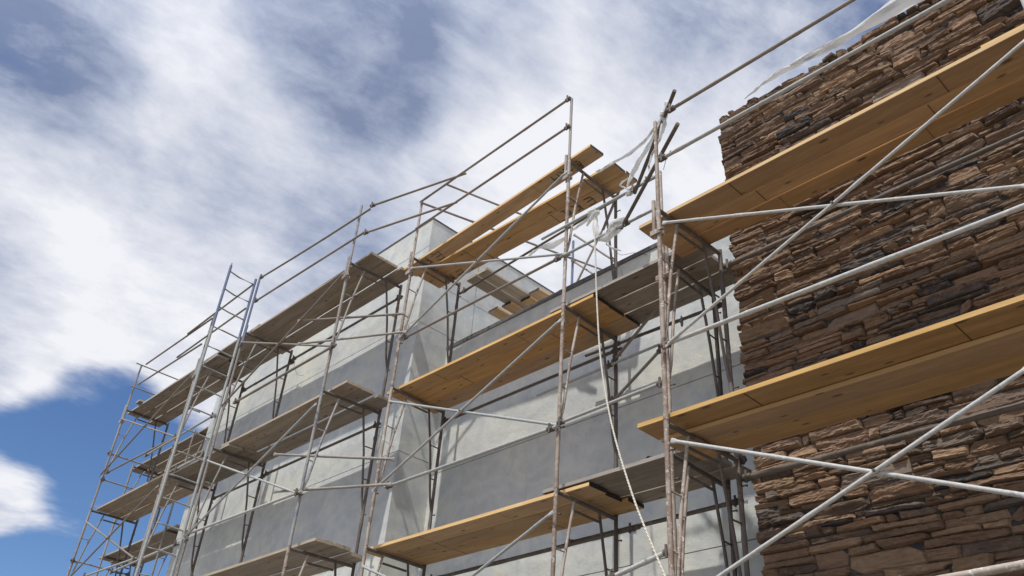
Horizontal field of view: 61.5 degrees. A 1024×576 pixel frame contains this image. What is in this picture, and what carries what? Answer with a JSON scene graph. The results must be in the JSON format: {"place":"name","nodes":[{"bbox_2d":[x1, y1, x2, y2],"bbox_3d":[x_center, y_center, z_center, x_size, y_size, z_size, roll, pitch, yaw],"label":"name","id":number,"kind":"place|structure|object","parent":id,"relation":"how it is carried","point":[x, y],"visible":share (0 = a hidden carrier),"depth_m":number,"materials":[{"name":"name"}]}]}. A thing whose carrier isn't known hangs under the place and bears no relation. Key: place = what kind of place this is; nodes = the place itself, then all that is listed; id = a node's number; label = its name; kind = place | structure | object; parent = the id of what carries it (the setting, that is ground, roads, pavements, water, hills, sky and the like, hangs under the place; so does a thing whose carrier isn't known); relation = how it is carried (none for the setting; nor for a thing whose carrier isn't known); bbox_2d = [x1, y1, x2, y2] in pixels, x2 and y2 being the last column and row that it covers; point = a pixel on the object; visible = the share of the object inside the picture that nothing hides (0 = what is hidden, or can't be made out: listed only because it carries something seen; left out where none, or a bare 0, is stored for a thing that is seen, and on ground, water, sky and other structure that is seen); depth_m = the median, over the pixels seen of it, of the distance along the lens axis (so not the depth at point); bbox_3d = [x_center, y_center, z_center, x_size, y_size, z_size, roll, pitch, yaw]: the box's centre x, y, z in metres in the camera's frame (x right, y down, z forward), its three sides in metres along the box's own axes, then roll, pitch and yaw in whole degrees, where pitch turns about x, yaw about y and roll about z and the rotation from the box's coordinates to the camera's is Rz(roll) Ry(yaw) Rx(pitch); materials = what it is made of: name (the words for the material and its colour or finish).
{"place":"outdoors","nodes":[
{"label":"outdoors","id":0,"kind":"place"},
{"bbox_2d":[0,0,917,575],"label":"sky","id":1,"kind":"structure","parent":0,"point":[149,149],"materials":[{"name":"white"}]},
{"bbox_2d":[898,560,1023,575],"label":"ledger tube","id":2,"kind":"object","parent":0,"point":[1001,568],"visible":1,"depth_m":4.32,"materials":[{"name":"metal"}]},
{"label":"ground","id":3,"kind":"structure","parent":0,"visible":0},
{"bbox_2d":[134,263,256,575],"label":"scaffold ladder","id":4,"kind":"object","parent":3,"relation":"on","point":[153,521],"visible":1,"depth_m":12.94,"materials":[{"name":"metal"}]},
{"bbox_2d":[281,545,355,575],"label":"mason scaffold","id":5,"kind":"object","parent":3,"relation":"on","point":[308,554],"visible":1,"depth_m":10.13,"materials":[{"name":"metal"}]},
{"bbox_2d":[273,552,361,575],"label":"scaffold plank","id":6,"kind":"object","parent":5,"relation":"on","point":[349,558],"visible":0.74,"depth_m":10.62,"materials":[{"name":"brown wood"}]},
{"bbox_2d":[287,390,380,563],"bbox_3d":[-2.169,2.328,10.793,0.931,2.095,0.097,28,-40,-30],"label":"mason scaffold","id":7,"kind":"object","parent":5,"relation":"on","point":[304,482],"visible":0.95,"depth_m":10.94,"materials":[{"name":"grey metal"}]},
{"bbox_2d":[183,403,316,538],"bbox_3d":[-3.563,2.511,11.568,0.073,1.236,3.011,31,-42,-33],"label":"cross brace","id":8,"kind":"object","parent":7,"relation":"attached to","point":[254,466],"visible":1,"depth_m":11.48,"materials":[{"name":"metal"}]},
{"bbox_2d":[240,394,392,467],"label":"scaffold plank","id":9,"kind":"object","parent":7,"relation":"on","point":[340,420],"visible":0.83,"depth_m":12.23,"materials":[{"name":"brown wood"}]},
{"bbox_2d":[193,463,247,486],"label":"scaffold plank","id":10,"kind":"object","parent":9,"relation":"on","point":[225,474],"visible":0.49,"depth_m":14.09,"materials":[{"name":"grey wood"}]},
{"bbox_2d":[121,481,218,520],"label":"scaffold plank","id":11,"kind":"object","parent":10,"relation":"on","point":[179,494],"visible":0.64,"depth_m":15.47,"materials":[{"name":"brown wood"}]},
{"bbox_2d":[321,259,402,412],"bbox_3d":[-2.032,0.636,11.942,0.931,2.095,0.097,28,-40,-30],"label":"mason scaffold","id":12,"kind":"object","parent":7,"relation":"on","point":[334,339],"visible":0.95,"depth_m":12.10,"materials":[{"name":"grey metal"}]},
{"bbox_2d":[220,271,344,407],"bbox_3d":[-3.426,0.819,12.717,0.073,1.236,3.011,31,-42,-33],"label":"cross brace","id":13,"kind":"object","parent":12,"relation":"attached to","point":[284,337],"visible":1,"depth_m":12.64,"materials":[{"name":"grey metal"}]},
{"bbox_2d":[270,267,413,353],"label":"scaffold plank","id":14,"kind":"object","parent":12,"relation":"on","point":[398,276],"visible":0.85,"depth_m":13.38,"materials":[{"name":"brown wood"}]},
{"bbox_2d":[359,545,425,575],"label":"mason scaffold","id":15,"kind":"object","parent":3,"relation":"on","point":[383,554],"visible":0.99,"depth_m":9.95,"materials":[{"name":"metal"}]},
{"bbox_2d":[364,387,445,565],"bbox_3d":[-1.269,2.281,10.625,0.097,2.095,0.931,-27,-45,37],"label":"mason scaffold","id":16,"kind":"object","parent":15,"relation":"on","point":[431,500],"visible":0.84,"depth_m":10.77,"materials":[{"name":"metal"}]},
{"bbox_2d":[390,254,460,411],"bbox_3d":[-1.132,0.589,11.774,0.097,2.095,0.931,-27,-45,37],"label":"mason scaffold","id":17,"kind":"object","parent":16,"relation":"on","point":[449,354],"visible":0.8,"depth_m":11.99,"materials":[{"name":"metal"}]},
{"bbox_2d":[405,204,422,274],"bbox_3d":[-1.365,-0.739,12.310,0.075,1.307,0.160,31,-42,-33],"label":"guard post","id":18,"kind":"object","parent":17,"relation":"attached to","point":[407,272],"visible":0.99,"depth_m":12.21,"materials":[{"name":"metal"}]},
{"bbox_2d":[396,170,567,341],"bbox_3d":[-0.424,-0.332,10.661,0.072,1.238,3.000,31,-42,-33],"label":"cross brace","id":19,"kind":"object","parent":18,"relation":"attached to","point":[473,263],"visible":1,"depth_m":10.55,"materials":[{"name":"metal"}]},
{"bbox_2d":[415,123,570,229],"bbox_3d":[-0.335,-1.434,11.457,0.058,0.116,3.005,31,-42,-33],"label":"guardrail","id":20,"kind":"object","parent":18,"relation":"attached to","point":[567,127],"visible":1,"depth_m":11.26,"materials":[{"name":"grey metal"}]},
{"bbox_2d":[418,163,624,281],"bbox_3d":[-0.006,-0.798,11.476,3.661,0.045,0.216,-27,-45,37],"label":"scaffold plank","id":21,"kind":"object","parent":17,"relation":"on","point":[549,206],"visible":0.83,"depth_m":11.29,"materials":[{"name":"orange wood"}]},
{"bbox_2d":[429,171,636,287],"bbox_3d":[0.125,-0.724,11.570,3.671,0.046,0.322,-27,-45,37],"label":"scaffold plank","id":22,"kind":"object","parent":17,"relation":"on","point":[585,202],"visible":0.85,"depth_m":11.42,"materials":[{"name":"orange wood"}]},
{"bbox_2d":[387,294,608,400],"bbox_3d":[-0.298,0.778,10.173,0.254,0.045,3.560,31,-42,-33],"label":"scaffold plank","id":23,"kind":"object","parent":16,"relation":"on","point":[534,331],"visible":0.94,"depth_m":10.01,"materials":[{"name":"orange wood"}]},
{"bbox_2d":[550,247,714,313],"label":"scaffold plank","id":24,"kind":"object","parent":23,"relation":"on","point":[627,283],"visible":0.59,"depth_m":8.79,"materials":[{"name":"grey wood"}]},
{"bbox_2d":[407,305,623,404],"bbox_3d":[-0.083,0.872,10.287,0.255,0.045,3.450,31,-42,-33],"label":"scaffold plank","id":25,"kind":"object","parent":16,"relation":"on","point":[609,314],"visible":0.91,"depth_m":10.16,"materials":[{"name":"orange wood"}]},
{"bbox_2d":[609,255,723,313],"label":"scaffold plank","id":26,"kind":"object","parent":25,"relation":"on","point":[649,293],"visible":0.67,"depth_m":8.89,"materials":[{"name":"grey wood"}]},
{"bbox_2d":[421,314,639,413],"bbox_3d":[0.094,0.991,10.439,0.251,0.048,3.500,31,-42,-33],"label":"scaffold plank","id":27,"kind":"object","parent":16,"relation":"on","point":[618,327],"visible":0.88,"depth_m":10.25,"materials":[{"name":"orange wood"}]},
{"bbox_2d":[625,268,736,323],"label":"scaffold plank","id":28,"kind":"object","parent":27,"relation":"on","point":[686,295],"visible":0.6,"depth_m":8.97,"materials":[{"name":"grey wood"}]},
{"bbox_2d":[444,346,621,423],"bbox_3d":[0.138,1.230,10.501,0.064,0.100,3.090,31,-42,-33],"label":"ledger tube","id":29,"kind":"object","parent":16,"relation":"attached to","point":[537,383],"visible":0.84,"depth_m":10.36,"materials":[{"name":"metal"}]},
{"bbox_2d":[408,497,643,564],"bbox_3d":[0.003,2.671,9.268,0.241,0.045,3.400,31,-42,-33],"label":"scaffold plank","id":30,"kind":"object","parent":15,"relation":"on","point":[626,505],"visible":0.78,"depth_m":9.12,"materials":[{"name":"orange wood"}]},
{"bbox_2d":[620,463,751,503],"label":"scaffold plank","id":31,"kind":"object","parent":30,"relation":"on","point":[652,494],"visible":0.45,"depth_m":7.87,"materials":[{"name":"grey wood"}]},
{"bbox_2d":[166,218,764,575],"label":"stucco building","id":32,"kind":"structure","parent":3,"relation":"on","point":[516,473],"depth_m":11.21,"materials":[{"name":"grey paint"}]},
{"bbox_2d":[502,301,523,313],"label":"scaffold plank","id":33,"kind":"object","parent":32,"relation":"on","point":[511,307],"visible":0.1,"depth_m":13.06,"materials":[{"name":"orange wood"}]},
{"bbox_2d":[466,274,527,307],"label":"scaffold plank","id":34,"kind":"object","parent":33,"relation":"on","point":[486,286],"visible":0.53,"depth_m":12.79,"materials":[{"name":"brown wood"}]},
{"bbox_2d":[529,288,550,300],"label":"scaffold plank","id":35,"kind":"object","parent":32,"relation":"on","point":[538,294],"visible":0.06,"depth_m":12.71,"materials":[{"name":"orange wood"}]},
{"bbox_2d":[521,296,537,305],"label":"scaffold plank","id":36,"kind":"object","parent":35,"relation":"on","point":[528,301],"visible":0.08,"depth_m":12.88,"materials":[{"name":"orange wood"}]},
{"bbox_2d":[477,268,529,300],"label":"scaffold plank","id":37,"kind":"object","parent":36,"relation":"on","point":[513,290],"visible":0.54,"depth_m":12.63,"materials":[{"name":"brown wood"}]},
{"bbox_2d":[551,488,621,575],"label":"mason scaffold","id":38,"kind":"object","parent":3,"relation":"on","point":[557,492],"visible":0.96,"depth_m":8.04,"materials":[{"name":"metal"}]},
{"bbox_2d":[367,482,606,557],"bbox_3d":[-0.423,2.485,9.045,0.254,0.046,3.500,31,-42,-33],"label":"scaffold plank","id":39,"kind":"object","parent":38,"relation":"on","point":[581,492],"visible":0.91,"depth_m":8.83,"materials":[{"name":"orange wood"}]},
{"bbox_2d":[542,450,701,494],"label":"scaffold plank","id":40,"kind":"object","parent":39,"relation":"on","point":[646,467],"visible":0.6,"depth_m":7.71,"materials":[{"name":"grey wood"}]},
{"bbox_2d":[393,492,621,559],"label":"scaffold plank","id":41,"kind":"object","parent":38,"relation":"on","point":[604,500],"visible":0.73,"depth_m":9.04,"materials":[{"name":"orange wood"}]},
{"bbox_2d":[606,456,731,496],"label":"scaffold plank","id":42,"kind":"object","parent":41,"relation":"on","point":[649,482],"visible":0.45,"depth_m":7.79,"materials":[{"name":"grey wood"}]},
{"bbox_2d":[430,523,640,575],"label":"ledger tube","id":43,"kind":"object","parent":38,"relation":"attached to","point":[629,529],"visible":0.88,"depth_m":9.01,"materials":[{"name":"metal"}]},
{"bbox_2d":[554,305,621,515],"bbox_3d":[0.801,1.201,8.773,0.097,2.095,0.931,-26,-45,37],"label":"mason scaffold","id":44,"kind":"object","parent":38,"relation":"on","point":[560,411],"visible":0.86,"depth_m":8.93,"materials":[{"name":"metal"}]},
{"bbox_2d":[372,318,561,492],"bbox_3d":[-0.561,1.360,9.512,0.072,1.238,3.000,31,-42,-33],"label":"cross brace","id":45,"kind":"object","parent":44,"relation":"attached to","point":[459,411],"visible":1,"depth_m":9.39,"materials":[{"name":"metal"}]},
{"bbox_2d":[384,423,557,489],"bbox_3d":[-0.521,1.819,9.113,0.063,0.120,2.733,31,-42,-33],"label":"ledger tube","id":46,"kind":"object","parent":44,"relation":"attached to","point":[549,428],"visible":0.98,"depth_m":8.95,"materials":[{"name":"metal"}]},
{"bbox_2d":[561,158,620,339],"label":"mason scaffold","id":47,"kind":"object","parent":44,"relation":"on","point":[567,241],"visible":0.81,"depth_m":10.10,"materials":[{"name":"metal"}]},
{"bbox_2d":[400,254,563,340],"bbox_3d":[-0.444,0.161,10.314,0.059,0.132,2.887,31,-42,-33],"label":"ledger tube","id":48,"kind":"object","parent":47,"relation":"attached to","point":[555,259],"visible":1,"depth_m":10.17,"materials":[{"name":"grey metal"}]},
{"bbox_2d":[404,144,602,276],"bbox_3d":[-0.235,-0.923,11.317,0.227,0.049,3.692,29,-41,-32],"label":"scaffold plank","id":49,"kind":"object","parent":47,"relation":"on","point":[539,187],"visible":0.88,"depth_m":11.15,"materials":[{"name":"orange wood"}]},
{"bbox_2d":[670,450,737,575],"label":"mason scaffold","id":50,"kind":"object","parent":3,"relation":"on","point":[713,479],"visible":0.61,"depth_m":7.21,"materials":[{"name":"metal"}]},
{"bbox_2d":[662,251,730,484],"bbox_3d":[1.710,0.708,7.983,0.097,2.095,0.931,-25,-44,36],"label":"mason scaffold","id":51,"kind":"object","parent":50,"relation":"on","point":[719,383],"visible":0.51,"depth_m":8.27,"materials":[{"name":"metal"}]},
{"bbox_2d":[655,170,668,280],"bbox_3d":[1.487,-0.649,8.529,0.075,1.367,0.160,31,-42,-33],"label":"guard post","id":52,"kind":"object","parent":51,"relation":"attached to","point":[665,249],"visible":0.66,"depth_m":8.29,"materials":[{"name":"metal"}]},
{"bbox_2d":[541,175,654,239],"bbox_3d":[0.916,-0.855,9.391,0.058,0.100,1.633,31,-42,-33],"label":"guardrail","id":53,"kind":"object","parent":52,"relation":"attached to","point":[632,188],"visible":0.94,"depth_m":9.37,"materials":[{"name":"metal"}]},
{"bbox_2d":[587,207,599,216],"bbox_3d":[0.889,-0.827,9.431,0.188,0.110,0.116,-12,-37,23],"label":"film bundle","id":54,"kind":"object","parent":53,"relation":"attached to","point":[591,210],"visible":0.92,"depth_m":9.41,"materials":[{"name":"plastic"}]},
{"bbox_2d":[593,217,665,575],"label":"hanging rope","id":55,"kind":"object","parent":54,"relation":"hanging from","point":[646,531],"visible":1,"depth_m":7.51,"materials":[{"name":"white fabric"}]},
{"bbox_2d":[663,419,749,575],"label":"mason scaffold","id":56,"kind":"object","parent":3,"relation":"on","point":[667,424],"visible":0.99,"depth_m":6.38,"materials":[{"name":"metal"}]},
{"bbox_2d":[656,205,738,455],"bbox_3d":[1.559,0.318,7.209,0.931,2.095,0.097,29,-41,-32],"label":"mason scaffold","id":57,"kind":"object","parent":56,"relation":"on","point":[664,328],"visible":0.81,"depth_m":7.37,"materials":[{"name":"metal"}]},
{"bbox_2d":[650,121,665,239],"bbox_3d":[1.312,-1.021,7.774,0.075,1.357,0.160,31,-42,-33],"label":"guard post","id":58,"kind":"object","parent":57,"relation":"attached to","point":[654,231],"visible":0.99,"depth_m":7.66,"materials":[{"name":"metal"}]},
{"bbox_2d":[666,0,855,113],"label":"guardrail","id":59,"kind":"object","parent":58,"relation":"attached to","point":[670,109],"visible":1,"depth_m":7.38,"materials":[{"name":"grey metal"}]},
{"bbox_2d":[658,0,952,162],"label":"guardrail","id":60,"kind":"object","parent":58,"relation":"attached to","point":[662,158],"visible":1,"depth_m":6.84,"materials":[{"name":"metal"}]},
{"bbox_2d":[744,0,923,98],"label":"film streamer","id":61,"kind":"object","parent":60,"relation":"attached to","point":[889,10],"visible":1,"depth_m":6.69,"materials":[{"name":"plastic"}]},
{"bbox_2d":[660,203,1023,349],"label":"ledger tube","id":62,"kind":"object","parent":57,"relation":"attached to","point":[885,259],"visible":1,"depth_m":5.70,"materials":[{"name":"metal"}]},
{"bbox_2d":[662,39,1023,347],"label":"cross brace","id":63,"kind":"object","parent":57,"relation":"attached to","point":[834,203],"visible":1,"depth_m":5.98,"materials":[{"name":"metal"}]},
{"bbox_2d":[723,130,1023,268],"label":"ledger tube","id":64,"kind":"object","parent":57,"relation":"attached to","point":[908,184],"visible":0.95,"depth_m":6.95,"materials":[{"name":"metal"}]},
{"bbox_2d":[637,294,1023,439],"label":"scaffold plank","id":65,"kind":"object","parent":56,"relation":"on","point":[976,324],"visible":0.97,"depth_m":5.64,"materials":[{"name":"orange wood"}]},
{"bbox_2d":[661,324,1023,451],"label":"scaffold plank","id":66,"kind":"object","parent":56,"relation":"on","point":[995,346],"visible":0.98,"depth_m":5.77,"materials":[{"name":"orange wood"}]},
{"bbox_2d":[670,367,1023,575],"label":"cross brace","id":67,"kind":"object","parent":56,"relation":"attached to","point":[926,436],"visible":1,"depth_m":4.99,"materials":[{"name":"metal"}]},
{"bbox_2d":[689,352,1023,460],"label":"scaffold plank","id":68,"kind":"object","parent":56,"relation":"on","point":[981,373],"visible":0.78,"depth_m":5.97,"materials":[{"name":"orange wood"}]},
{"bbox_2d":[742,401,1023,482],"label":"ledger tube","id":69,"kind":"object","parent":56,"relation":"attached to","point":[748,477],"visible":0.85,"depth_m":6.07,"materials":[{"name":"metal"}]},
{"bbox_2d":[718,0,1023,575],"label":"stone wall","id":70,"kind":"structure","parent":3,"relation":"on","point":[876,525],"depth_m":6.78,"materials":[{"name":"brown stone"}]},
{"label":"mason scaffold","id":71,"kind":"object","parent":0,"visible":0},
{"bbox_2d":[175,448,264,575],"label":"mason scaffold","id":72,"kind":"object","parent":71,"relation":"on","point":[243,547],"visible":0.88,"depth_m":12.85,"materials":[{"name":"grey metal"}]},
{"bbox_2d":[167,443,242,482],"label":"scaffold plank","id":73,"kind":"object","parent":72,"relation":"on","point":[190,469],"visible":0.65,"depth_m":13.62,"materials":[{"name":"grey wood"}]},
{"bbox_2d":[96,460,190,513],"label":"scaffold plank","id":74,"kind":"object","parent":73,"relation":"on","point":[148,487],"visible":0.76,"depth_m":15.21,"materials":[{"name":"brown wood"}]},
{"bbox_2d":[219,380,360,447],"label":"scaffold plank","id":75,"kind":"object","parent":73,"relation":"on","point":[342,389],"visible":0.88,"depth_m":12.03,"materials":[{"name":"brown wood"}]},
{"bbox_2d":[175,448,256,487],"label":"scaffold plank","id":76,"kind":"object","parent":72,"relation":"on","point":[245,453],"visible":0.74,"depth_m":13.69,"materials":[{"name":"grey wood"}]},
{"bbox_2d":[109,482,180,517],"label":"scaffold plank","id":77,"kind":"object","parent":76,"relation":"on","point":[133,505],"visible":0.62,"depth_m":15.49,"materials":[{"name":"brown wood"}]},
{"bbox_2d":[243,387,373,450],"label":"scaffold plank","id":78,"kind":"object","parent":76,"relation":"on","point":[361,393],"visible":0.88,"depth_m":12.10,"materials":[{"name":"brown wood"}]},
{"bbox_2d":[211,330,292,465],"bbox_3d":[-4.122,1.734,13.818,0.931,2.095,0.097,30,-41,-32],"label":"mason scaffold","id":79,"kind":"object","parent":72,"relation":"on","point":[237,380],"visible":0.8,"depth_m":14.00,"materials":[{"name":"grey metal"}]},
{"bbox_2d":[245,252,384,341],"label":"scaffold plank","id":80,"kind":"object","parent":79,"relation":"on","point":[369,262],"visible":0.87,"depth_m":13.32,"materials":[{"name":"brown wood"}]},
{"bbox_2d":[258,259,397,347],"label":"scaffold plank","id":81,"kind":"object","parent":79,"relation":"on","point":[382,269],"visible":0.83,"depth_m":13.35,"materials":[{"name":"brown wood"}]},
{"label":"scaffold plank","id":82,"kind":"object","parent":71,"relation":"on","visible":0},
{"bbox_2d":[202,537,333,575],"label":"scaffold plank","id":83,"kind":"object","parent":82,"relation":"on","point":[315,544],"visible":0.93,"depth_m":10.69,"materials":[{"name":"brown wood"}]},
{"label":"scaffold plank","id":84,"kind":"object","parent":71,"relation":"on","visible":0},
{"bbox_2d":[241,543,350,575],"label":"scaffold plank","id":85,"kind":"object","parent":84,"relation":"on","point":[336,549],"visible":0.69,"depth_m":10.65,"materials":[{"name":"brown wood"}]},
{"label":"mason scaffold","id":86,"kind":"object","parent":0,"visible":0},
{"bbox_2d":[132,474,214,575],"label":"mason scaffold","id":87,"kind":"object","parent":86,"relation":"on","point":[193,564],"visible":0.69,"depth_m":13.88,"materials":[{"name":"grey metal"}]},
{"bbox_2d":[164,361,244,490],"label":"mason scaffold","id":88,"kind":"object","parent":87,"relation":"on","point":[231,427],"visible":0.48,"depth_m":15.03,"materials":[{"name":"grey metal"}]},
{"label":"mason scaffold","id":89,"kind":"object","parent":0,"visible":0},
{"bbox_2d":[66,510,136,575],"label":"mason scaffold","id":90,"kind":"object","parent":89,"relation":"on","point":[83,531],"visible":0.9,"depth_m":15.90,"materials":[{"name":"grey metal"}]},
{"bbox_2d":[90,407,169,523],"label":"mason scaffold","id":91,"kind":"object","parent":90,"relation":"on","point":[112,448],"visible":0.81,"depth_m":16.93,"materials":[{"name":"grey metal"}]},
{"bbox_2d":[128,354,228,417],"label":"scaffold plank","id":92,"kind":"object","parent":91,"relation":"on","point":[166,393],"visible":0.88,"depth_m":16.11,"materials":[{"name":"grey wood"}]},
{"bbox_2d":[140,361,237,420],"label":"scaffold plank","id":93,"kind":"object","parent":91,"relation":"on","point":[178,398],"visible":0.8,"depth_m":16.27,"materials":[{"name":"grey wood"}]},
{"bbox_2d":[149,365,251,426],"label":"scaffold plank","id":94,"kind":"object","parent":91,"relation":"on","point":[217,386],"visible":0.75,"depth_m":16.37,"materials":[{"name":"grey wood"}]},
{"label":"mason scaffold","id":95,"kind":"object","parent":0,"visible":0},
{"bbox_2d":[151,530,177,575],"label":"mason scaffold","id":96,"kind":"object","parent":95,"relation":"on","point":[160,546],"visible":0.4,"depth_m":16.37,"materials":[{"name":"grey metal"}]},
{"bbox_2d":[99,524,179,561],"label":"scaffold plank","id":97,"kind":"object","parent":96,"relation":"on","point":[155,538],"visible":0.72,"depth_m":17.55,"materials":[{"name":"grey wood"}]},
{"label":"mason scaffold","id":98,"kind":"object","parent":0,"visible":0},
{"bbox_2d":[95,556,142,575],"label":"mason scaffold","id":99,"kind":"object","parent":98,"relation":"on","point":[109,558],"visible":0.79,"depth_m":18.54,"materials":[{"name":"grey metal"}]},
{"bbox_2d":[102,464,160,566],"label":"mason scaffold","id":100,"kind":"object","parent":99,"relation":"on","point":[115,520],"visible":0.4,"depth_m":19.44,"materials":[{"name":"grey metal"}]},
{"bbox_2d":[130,427,207,473],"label":"scaffold plank","id":101,"kind":"object","parent":100,"relation":"on","point":[184,444],"visible":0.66,"depth_m":18.72,"materials":[{"name":"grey wood"}]},
{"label":"mason scaffold","id":102,"kind":"object","parent":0,"visible":0},
{"bbox_2d":[639,26,1023,239],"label":"scaffold plank","id":103,"kind":"object","parent":102,"relation":"on","point":[950,77],"visible":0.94,"depth_m":6.62,"materials":[{"name":"orange wood"}]},
{"bbox_2d":[662,55,1023,247],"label":"scaffold plank","id":104,"kind":"object","parent":102,"relation":"on","point":[1004,75],"visible":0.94,"depth_m":6.80,"materials":[{"name":"orange wood"}]},
{"bbox_2d":[670,76,1023,257],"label":"scaffold plank","id":105,"kind":"object","parent":102,"relation":"on","point":[972,110],"visible":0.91,"depth_m":6.94,"materials":[{"name":"orange wood"}]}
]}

